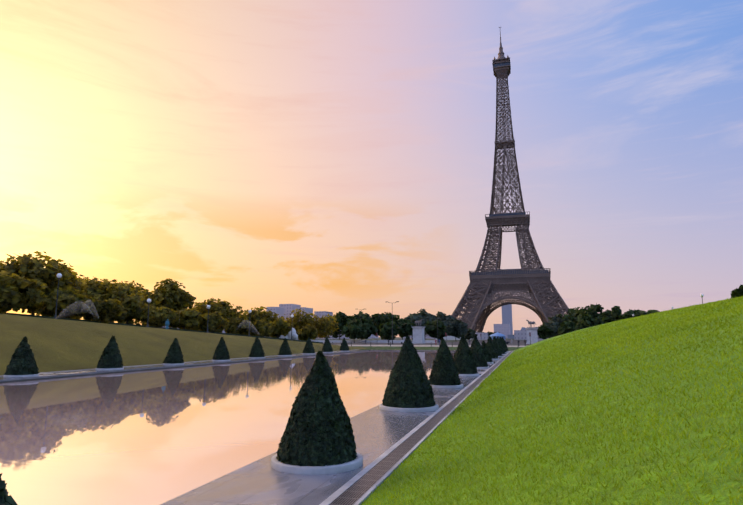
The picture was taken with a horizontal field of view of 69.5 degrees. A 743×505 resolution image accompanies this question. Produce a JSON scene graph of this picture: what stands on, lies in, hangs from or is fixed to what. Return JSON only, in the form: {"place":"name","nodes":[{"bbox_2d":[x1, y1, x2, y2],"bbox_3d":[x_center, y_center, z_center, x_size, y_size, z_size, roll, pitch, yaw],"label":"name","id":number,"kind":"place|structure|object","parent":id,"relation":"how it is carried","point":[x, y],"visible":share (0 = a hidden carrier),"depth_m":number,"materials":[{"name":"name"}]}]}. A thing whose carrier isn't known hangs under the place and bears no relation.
{"place":"outdoors","nodes":[
{"label":"outdoors","id":0,"kind":"place"},
{"bbox_2d":[0,314,365,374],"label":"bank ground","id":1,"kind":"structure","parent":0,"point":[60,345],"depth_m":46.90,"materials":[{"name":"green plant"}]},
{"bbox_2d":[54,273,61,318],"bbox_3d":[-33.427,4.689,56.986,0.520,5.000,0.507,-3,-9,16],"label":"lamp","id":2,"kind":"object","parent":1,"relation":"on","point":[59,275],"visible":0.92,"depth_m":57.02,"materials":[{"name":"grey metal"}]},
{"bbox_2d":[146,299,150,326],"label":"lamp","id":3,"kind":"object","parent":1,"relation":"on","point":[148,300],"visible":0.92,"depth_m":65.99,"materials":[{"name":"grey metal"}]},
{"bbox_2d":[206,305,209,332],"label":"lamp","id":4,"kind":"object","parent":1,"relation":"on","point":[208,307],"visible":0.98,"depth_m":73.70,"materials":[{"name":"grey metal"}]},
{"bbox_2d":[248,310,251,336],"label":"lamp","id":5,"kind":"object","parent":1,"relation":"on","point":[249,311],"visible":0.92,"depth_m":80.14,"materials":[{"name":"grey metal"}]},
{"bbox_2d":[0,350,436,504],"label":"basin walls","id":6,"kind":"structure","parent":0,"point":[179,366],"depth_m":38.57,"materials":[{"name":"grey stone"}]},
{"bbox_2d":[0,351,360,382],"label":"basin tide line","id":7,"kind":"object","parent":6,"relation":"attached to","point":[148,369],"visible":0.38,"depth_m":38.26,"materials":[{"name":"grey stone"}]},
{"bbox_2d":[0,351,455,504],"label":"water surface","id":8,"kind":"object","parent":6,"relation":"in","point":[153,437],"visible":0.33,"depth_m":15.16,"materials":[{"name":"clear liquid"}]},
{"bbox_2d":[0,350,509,504],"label":"paving","id":9,"kind":"structure","parent":0,"point":[377,431],"depth_m":8.72,"materials":[{"name":"grey stone"}]},
{"bbox_2d":[0,473,17,504],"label":"topiary","id":10,"kind":"object","parent":9,"relation":"on","point":[5,499],"visible":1,"depth_m":3.74,"materials":[{"name":"green plant"}]},
{"bbox_2d":[0,349,510,504],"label":"kerbs","id":11,"kind":"structure","parent":9,"relation":"on","point":[345,487],"depth_m":10.32,"materials":[{"name":"concrete"}]},
{"bbox_2d":[3,351,508,474],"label":"topiary kerb rings","id":12,"kind":"object","parent":9,"relation":"on","point":[356,463],"visible":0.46,"depth_m":9.30,"materials":[{"name":"concrete"}]},
{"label":"topiary soil","id":13,"kind":"structure","parent":9,"relation":"on","visible":0},
{"bbox_2d":[3,336,39,374],"bbox_3d":[-20.154,6.037,31.039,1.696,2.346,1.665,-3,-9,16],"label":"topiary","id":14,"kind":"object","parent":13,"relation":"on","point":[22,361],"visible":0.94,"depth_m":30.63,"materials":[{"name":"green plant"}]},
{"bbox_2d":[97,335,122,368],"bbox_3d":[-18.272,7.023,37.540,1.753,2.425,1.699,-9,-12,43],"label":"topiary","id":15,"kind":"object","parent":13,"relation":"on","point":[110,357],"visible":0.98,"depth_m":37.13,"materials":[{"name":"green plant"}]},
{"bbox_2d":[163,338,183,363],"bbox_3d":[-16.305,8.187,44.278,1.607,2.249,1.649,-8,-12,42],"label":"topiary","id":16,"kind":"object","parent":13,"relation":"on","point":[174,355],"visible":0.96,"depth_m":43.85,"materials":[{"name":"green plant"}]},
{"bbox_2d":[213,337,229,359],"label":"topiary","id":17,"kind":"object","parent":13,"relation":"on","point":[221,352],"visible":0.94,"depth_m":50.68,"materials":[{"name":"green plant"}]},
{"bbox_2d":[249,336,264,356],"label":"topiary","id":18,"kind":"object","parent":13,"relation":"on","point":[257,350],"visible":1,"depth_m":57.42,"materials":[{"name":"green plant"}]},
{"bbox_2d":[278,338,291,354],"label":"topiary","id":19,"kind":"object","parent":13,"relation":"on","point":[284,349],"visible":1,"depth_m":64.01,"materials":[{"name":"green plant"}]},
{"bbox_2d":[303,337,314,352],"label":"topiary","id":20,"kind":"object","parent":13,"relation":"on","point":[309,348],"visible":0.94,"depth_m":71.08,"materials":[{"name":"green plant"}]},
{"bbox_2d":[276,350,357,465],"bbox_3d":[-0.973,2.786,9.714,1.461,2.007,1.490,-3,-9,16],"label":"topiary","id":21,"kind":"object","parent":13,"relation":"on","point":[318,431],"visible":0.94,"depth_m":9.26,"materials":[{"name":"green plant"}]},
{"bbox_2d":[322,337,332,351],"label":"topiary","id":22,"kind":"object","parent":13,"relation":"on","point":[327,346],"visible":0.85,"depth_m":77.66,"materials":[{"name":"green plant"}]},
{"bbox_2d":[339,338,348,350],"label":"topiary","id":23,"kind":"object","parent":13,"relation":"on","point":[344,346],"visible":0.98,"depth_m":84.94,"materials":[{"name":"green plant"}]},
{"bbox_2d":[382,336,435,407],"bbox_3d":[1.186,3.822,17.162,1.739,2.298,1.719,-3,-9,16],"label":"topiary","id":24,"kind":"object","parent":13,"relation":"on","point":[409,385],"visible":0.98,"depth_m":16.66,"materials":[{"name":"green plant"}]},
{"bbox_2d":[429,338,460,385],"bbox_3d":[3.338,5.041,24.556,1.535,2.205,1.522,-3,-9,16],"label":"topiary","id":25,"kind":"object","parent":13,"relation":"on","point":[444,371],"visible":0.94,"depth_m":24.10,"materials":[{"name":"green plant"}]},
{"bbox_2d":[453,334,477,373],"bbox_3d":[5.495,6.112,31.956,1.672,2.439,1.667,-3,-9,16],"label":"topiary","id":26,"kind":"object","parent":13,"relation":"on","point":[464,360],"visible":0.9,"depth_m":31.49,"materials":[{"name":"green plant"}]},
{"bbox_2d":[470,336,487,366],"bbox_3d":[7.644,7.330,39.374,1.795,2.354,1.817,-3,-9,16],"label":"topiary","id":27,"kind":"object","parent":13,"relation":"on","point":[479,356],"visible":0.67,"depth_m":38.90,"materials":[{"name":"green plant"}]},
{"bbox_2d":[481,341,492,361],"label":"topiary","id":28,"kind":"object","parent":13,"relation":"on","point":[486,352],"visible":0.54,"depth_m":46.36,"materials":[{"name":"green plant"}]},
{"bbox_2d":[486,336,497,358],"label":"topiary","id":29,"kind":"object","parent":13,"relation":"on","point":[491,348],"visible":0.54,"depth_m":53.73,"materials":[{"name":"green plant"}]},
{"bbox_2d":[492,336,502,355],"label":"topiary","id":30,"kind":"object","parent":13,"relation":"on","point":[497,347],"visible":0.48,"depth_m":61.13,"materials":[{"name":"green plant"}]},
{"bbox_2d":[496,336,505,353],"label":"topiary","id":31,"kind":"object","parent":13,"relation":"on","point":[500,345],"visible":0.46,"depth_m":68.57,"materials":[{"name":"green plant"}]},
{"bbox_2d":[499,337,506,351],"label":"topiary","id":32,"kind":"object","parent":13,"relation":"on","point":[503,344],"visible":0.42,"depth_m":76.14,"materials":[{"name":"green plant"}]},
{"bbox_2d":[266,304,332,338],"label":"quai buildings","id":33,"kind":"structure","parent":0,"point":[283,309],"depth_m":606.02,"materials":[{"name":"white concrete"}]},
{"bbox_2d":[165,324,509,338],"bbox_3d":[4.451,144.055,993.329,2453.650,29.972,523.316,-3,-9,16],"label":"distant city blocks","id":34,"kind":"structure","parent":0,"point":[503,329],"depth_m":1126.65,"materials":[{"name":"grey concrete"}]},
{"bbox_2d":[0,0,742,336],"label":"sky","id":35,"kind":"structure","parent":0,"point":[334,156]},
{"bbox_2d":[311,337,513,342],"bbox_3d":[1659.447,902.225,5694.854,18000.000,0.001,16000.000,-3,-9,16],"label":"ground","id":36,"kind":"structure","parent":0,"point":[396,338],"depth_m":517.55,"materials":[{"name":"grey concrete"}]},
{"bbox_2d":[108,280,149,325],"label":"tree","id":37,"kind":"object","parent":36,"relation":"on","point":[136,289],"visible":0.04,"depth_m":119.65,"materials":[{"name":"green plant"}]},
{"bbox_2d":[182,302,201,330],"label":"tree","id":38,"kind":"object","parent":36,"relation":"on","point":[194,309],"depth_m":129.42,"materials":[{"name":"green plant"}]},
{"bbox_2d":[47,351,512,504],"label":"drain grating","id":39,"kind":"object","parent":36,"relation":"on","point":[354,493],"visible":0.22,"depth_m":10.18,"materials":[{"name":"grey metal"}]},
{"bbox_2d":[329,311,354,339],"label":"tree","id":40,"kind":"object","parent":36,"relation":"on","point":[342,319],"visible":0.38,"depth_m":223.69,"materials":[{"name":"green plant"}]},
{"bbox_2d":[352,311,377,339],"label":"tree","id":41,"kind":"object","parent":36,"relation":"on","point":[367,322],"visible":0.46,"depth_m":241.15,"materials":[{"name":"green plant"}]},
{"bbox_2d":[311,340,436,342],"bbox_3d":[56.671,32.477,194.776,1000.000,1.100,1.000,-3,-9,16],"label":"quay parapet","id":42,"kind":"structure","parent":36,"relation":"on","point":[373,341],"depth_m":210.76,"materials":[{"name":"stone"}]},
{"bbox_2d":[370,312,399,339],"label":"tree","id":43,"kind":"object","parent":36,"relation":"on","point":[379,319],"visible":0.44,"depth_m":252.03,"materials":[{"name":"green plant"}]},
{"bbox_2d":[378,321,399,339],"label":"tree","id":44,"kind":"object","parent":36,"relation":"on","point":[385,331],"visible":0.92,"depth_m":216.51,"materials":[{"name":"green plant"}]},
{"bbox_2d":[394,318,415,339],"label":"tree","id":45,"kind":"object","parent":36,"relation":"on","point":[405,326],"visible":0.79,"depth_m":261.81,"materials":[{"name":"green plant"}]},
{"bbox_2d":[404,314,424,339],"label":"tree","id":46,"kind":"object","parent":36,"relation":"on","point":[413,318],"visible":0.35,"depth_m":284.27,"materials":[{"name":"green plant"}]},
{"bbox_2d":[413,309,440,336],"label":"tree","id":47,"kind":"object","parent":36,"relation":"on","point":[424,315],"visible":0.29,"depth_m":297.48,"materials":[{"name":"green plant"}]},
{"bbox_2d":[323,340,539,345],"bbox_3d":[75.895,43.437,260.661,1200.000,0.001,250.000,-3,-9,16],"label":"varsovie road","id":48,"kind":"structure","parent":36,"relation":"on","point":[515,343],"depth_m":189.00,"materials":[{"name":"grey asphalt"}]},
{"bbox_2d":[341,318,367,342],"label":"tree","id":49,"kind":"object","parent":48,"relation":"on","point":[354,329],"visible":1,"depth_m":205.37,"materials":[{"name":"green plant"}]},
{"bbox_2d":[388,301,398,343],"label":"street light","id":50,"kind":"object","parent":48,"relation":"on","point":[392,323],"visible":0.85,"depth_m":173.24,"materials":[{"name":"grey metal"}]},
{"bbox_2d":[412,327,425,343],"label":"statue pedestal","id":51,"kind":"object","parent":48,"relation":"on","point":[418,336],"visible":0.94,"depth_m":188.58,"materials":[{"name":"stone"}]},
{"bbox_2d":[414,319,422,326],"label":"bridge horse group","id":52,"kind":"object","parent":51,"relation":"on","point":[418,322],"visible":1,"depth_m":190.77,"materials":[{"name":"grey stone"}]},
{"bbox_2d":[490,332,504,339],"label":"tent canopy","id":53,"kind":"object","parent":48,"relation":"on","point":[496,334],"visible":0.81,"depth_m":314.95,"materials":[{"name":"blue"}]},
{"bbox_2d":[525,328,537,343],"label":"statue pedestal","id":54,"kind":"object","parent":48,"relation":"on","point":[533,337],"visible":0.83,"depth_m":177.91,"materials":[{"name":"stone"}]},
{"bbox_2d":[526,320,536,327],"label":"bridge horse group","id":55,"kind":"object","parent":54,"relation":"on","point":[530,322],"visible":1,"depth_m":179.90,"materials":[{"name":"grey metal"}]},
{"bbox_2d":[575,314,605,330],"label":"tree","id":56,"kind":"object","parent":48,"relation":"on","point":[585,320],"visible":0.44,"depth_m":182.60,"materials":[{"name":"green plant"}]},
{"bbox_2d":[423,320,447,340],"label":"tree","id":57,"kind":"object","parent":36,"relation":"on","point":[430,329],"visible":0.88,"depth_m":236.56,"materials":[{"name":"green plant"}]},
{"bbox_2d":[348,345,524,346],"bbox_3d":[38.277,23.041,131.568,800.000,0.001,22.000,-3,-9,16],"label":"walk","id":58,"kind":"structure","parent":36,"relation":"on","point":[423,345],"depth_m":144.06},
{"bbox_2d":[283,308,319,334],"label":"tree","id":59,"kind":"object","parent":58,"relation":"on","point":[296,321],"visible":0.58,"depth_m":135.79,"materials":[{"name":"green plant"}]},
{"bbox_2d":[313,314,338,338],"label":"tree","id":60,"kind":"object","parent":58,"relation":"on","point":[326,326],"visible":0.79,"depth_m":138.83,"materials":[{"name":"green plant"}]},
{"bbox_2d":[436,311,454,335],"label":"tree","id":61,"kind":"object","parent":36,"relation":"on","point":[445,318],"visible":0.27,"depth_m":305.75,"materials":[{"name":"green plant"}]},
{"bbox_2d":[434,336,470,339],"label":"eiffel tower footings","id":62,"kind":"object","parent":36,"relation":"on","point":[450,338],"visible":0.06,"depth_m":464.02,"materials":[{"name":"grey concrete"}]},
{"bbox_2d":[444,318,468,340],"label":"tree","id":63,"kind":"object","parent":36,"relation":"on","point":[456,328],"visible":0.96,"depth_m":282.83,"materials":[{"name":"green plant"}]},
{"bbox_2d":[464,328,477,339],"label":"tree","id":64,"kind":"object","parent":36,"relation":"on","point":[471,334],"visible":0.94,"depth_m":408.86,"materials":[{"name":"green plant"}]},
{"bbox_2d":[501,302,512,334],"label":"skyscraper","id":65,"kind":"structure","parent":36,"relation":"on","point":[506,314],"depth_m":2507.42,"materials":[{"name":"grey glass"}]},
{"bbox_2d":[451,58,568,332],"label":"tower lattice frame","id":66,"kind":"object","parent":36,"relation":"on","point":[478,296],"visible":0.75,"depth_m":509.95,"materials":[{"name":"metal"}]},
{"bbox_2d":[492,27,510,75],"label":"tower spire","id":67,"kind":"structure","parent":66,"relation":"on","point":[501,56],"depth_m":551.22,"materials":[{"name":"grey metal"}]},
{"bbox_2d":[471,62,547,275],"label":"railings","id":68,"kind":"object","parent":66,"relation":"attached to","point":[508,271],"depth_m":492.90,"materials":[{"name":"metal"}]},
{"bbox_2d":[470,66,549,289],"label":"tower platforms","id":69,"kind":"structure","parent":66,"relation":"attached to","point":[501,70],"depth_m":514.06,"materials":[{"name":"metal"}]},
{"bbox_2d":[475,330,547,340],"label":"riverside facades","id":70,"kind":"object","parent":36,"relation":"on","point":[520,334],"visible":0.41,"depth_m":448.48,"materials":[{"name":"grey concrete"}]},
{"bbox_2d":[537,325,553,338],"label":"tree","id":71,"kind":"object","parent":36,"relation":"on","point":[544,332],"visible":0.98,"depth_m":242.39,"materials":[{"name":"green plant"}]},
{"bbox_2d":[542,321,559,337],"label":"tree","id":72,"kind":"object","parent":36,"relation":"on","point":[554,326],"visible":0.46,"depth_m":297.13,"materials":[{"name":"green plant"}]},
{"bbox_2d":[548,314,564,336],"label":"tree","id":73,"kind":"object","parent":36,"relation":"on","point":[557,317],"visible":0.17,"depth_m":307.44,"materials":[{"name":"green plant"}]},
{"bbox_2d":[558,321,576,334],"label":"tree","id":74,"kind":"object","parent":36,"relation":"on","point":[567,327],"visible":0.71,"depth_m":213.17,"materials":[{"name":"green plant"}]},
{"bbox_2d":[561,307,587,323],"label":"tree","id":75,"kind":"object","parent":36,"relation":"on","point":[573,314],"visible":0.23,"depth_m":241.08,"materials":[{"name":"green plant"}]},
{"bbox_2d":[578,304,604,317],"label":"tree","id":76,"kind":"object","parent":36,"relation":"on","point":[592,310],"visible":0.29,"depth_m":231.20,"materials":[{"name":"green plant"}]},
{"bbox_2d":[598,306,623,322],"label":"tree","id":77,"kind":"object","parent":36,"relation":"on","point":[614,313],"visible":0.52,"depth_m":220.12,"materials":[{"name":"green plant"}]},
{"bbox_2d":[622,309,646,319],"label":"tree","id":78,"kind":"object","parent":36,"relation":"on","point":[630,312],"visible":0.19,"depth_m":212.26,"materials":[{"name":"green plant"}]},
{"bbox_2d":[646,310,659,314],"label":"tree","id":79,"kind":"object","parent":36,"relation":"on","point":[650,311],"visible":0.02,"depth_m":207.38,"materials":[{"name":"green plant"}]},
{"bbox_2d":[353,346,521,350],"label":"lawn","id":80,"kind":"structure","parent":0,"point":[417,348],"depth_m":106.22,"materials":[{"name":"green plant"}]},
{"bbox_2d":[239,306,283,336],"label":"tree","id":81,"kind":"object","parent":80,"relation":"on","point":[258,314],"visible":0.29,"depth_m":118.77,"materials":[{"name":"green plant"}]},
{"bbox_2d":[279,328,297,339],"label":"stone sculpture group","id":82,"kind":"object","parent":80,"relation":"on","point":[294,335],"visible":0.27,"depth_m":125.99},
{"bbox_2d":[298,323,317,340],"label":"tree","id":83,"kind":"object","parent":80,"relation":"on","point":[307,331],"visible":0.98,"depth_m":107.09,"materials":[{"name":"green plant"}]},
{"bbox_2d":[508,327,525,338],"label":"building","id":84,"kind":"structure","parent":0,"point":[512,336],"depth_m":861.80,"materials":[{"name":"grey stone"}]},
{"bbox_2d":[360,296,742,504],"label":"bank ground","id":85,"kind":"structure","parent":0,"point":[722,500],"depth_m":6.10,"materials":[{"name":"green plant"}]},
{"bbox_2d":[731,284,742,297],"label":"tree","id":86,"kind":"object","parent":85,"relation":"on","point":[737,292],"visible":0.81,"depth_m":81.96,"materials":[{"name":"green plant"}]},
{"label":"park ground","id":87,"kind":"structure","parent":0,"visible":0},
{"bbox_2d":[0,270,46,313],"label":"tree","id":88,"kind":"object","parent":87,"relation":"on","point":[17,292],"visible":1,"depth_m":58.20,"materials":[{"name":"green plant"}]},
{"bbox_2d":[0,251,88,314],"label":"tree","id":89,"kind":"object","parent":87,"relation":"on","point":[28,266],"visible":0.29,"depth_m":66.35,"materials":[{"name":"green plant"}]},
{"bbox_2d":[30,271,95,319],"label":"tree","id":90,"kind":"object","parent":87,"relation":"on","point":[87,278],"visible":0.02,"depth_m":103.70,"materials":[{"name":"green plant"}]},
{"bbox_2d":[36,286,98,317],"bbox_3d":[-36.923,6.660,65.366,6.630,5.156,7.071,7,-12,-39],"label":"tree","id":91,"kind":"object","parent":87,"relation":"on","point":[66,298],"visible":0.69,"depth_m":63.65,"materials":[{"name":"green plant"}]},
{"bbox_2d":[80,297,126,323],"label":"tree","id":92,"kind":"object","parent":87,"relation":"on","point":[110,310],"visible":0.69,"depth_m":67.21,"materials":[{"name":"green plant"}]},
{"bbox_2d":[70,277,143,321],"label":"tree","id":93,"kind":"object","parent":87,"relation":"on","point":[105,289],"visible":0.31,"depth_m":79.73,"materials":[{"name":"green plant"}]},
{"bbox_2d":[113,293,154,323],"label":"tree","id":94,"kind":"object","parent":87,"relation":"on","point":[132,304],"visible":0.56,"depth_m":73.29,"materials":[{"name":"green plant"}]},
{"bbox_2d":[134,305,177,326],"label":"tree","id":95,"kind":"object","parent":87,"relation":"on","point":[159,316],"visible":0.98,"depth_m":73.37,"materials":[{"name":"green plant"}]},
{"bbox_2d":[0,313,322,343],"bbox_3d":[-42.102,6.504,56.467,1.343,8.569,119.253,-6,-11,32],"label":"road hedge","id":96,"kind":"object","parent":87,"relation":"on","point":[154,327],"depth_m":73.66,"materials":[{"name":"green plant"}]},
{"bbox_2d":[134,278,195,327],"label":"tree","id":97,"kind":"object","parent":87,"relation":"on","point":[172,294],"visible":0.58,"depth_m":93.92,"materials":[{"name":"green plant"}]},
{"bbox_2d":[168,308,205,328],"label":"tree","id":98,"kind":"object","parent":87,"relation":"on","point":[188,318],"visible":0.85,"depth_m":78.62,"materials":[{"name":"green plant"}]},
{"bbox_2d":[198,311,228,332],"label":"tree","id":99,"kind":"object","parent":87,"relation":"on","point":[216,320],"visible":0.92,"depth_m":82.31,"materials":[{"name":"green plant"}]},
{"bbox_2d":[187,298,247,332],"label":"tree","id":100,"kind":"object","parent":87,"relation":"on","point":[222,307],"visible":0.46,"depth_m":101.22,"materials":[{"name":"green plant"}]},
{"bbox_2d":[224,316,251,334],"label":"tree","id":101,"kind":"object","parent":87,"relation":"on","point":[234,325],"visible":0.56,"depth_m":89.42,"materials":[{"name":"green plant"}]},
{"bbox_2d":[248,319,271,336],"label":"bush","id":102,"kind":"object","parent":87,"relation":"on","point":[262,328],"visible":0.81,"depth_m":92.41,"materials":[{"name":"green plant"}]},
{"bbox_2d":[267,318,291,337],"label":"tree","id":103,"kind":"object","parent":87,"relation":"on","point":[280,327],"visible":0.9,"depth_m":100.96,"materials":[{"name":"green plant"}]}
]}

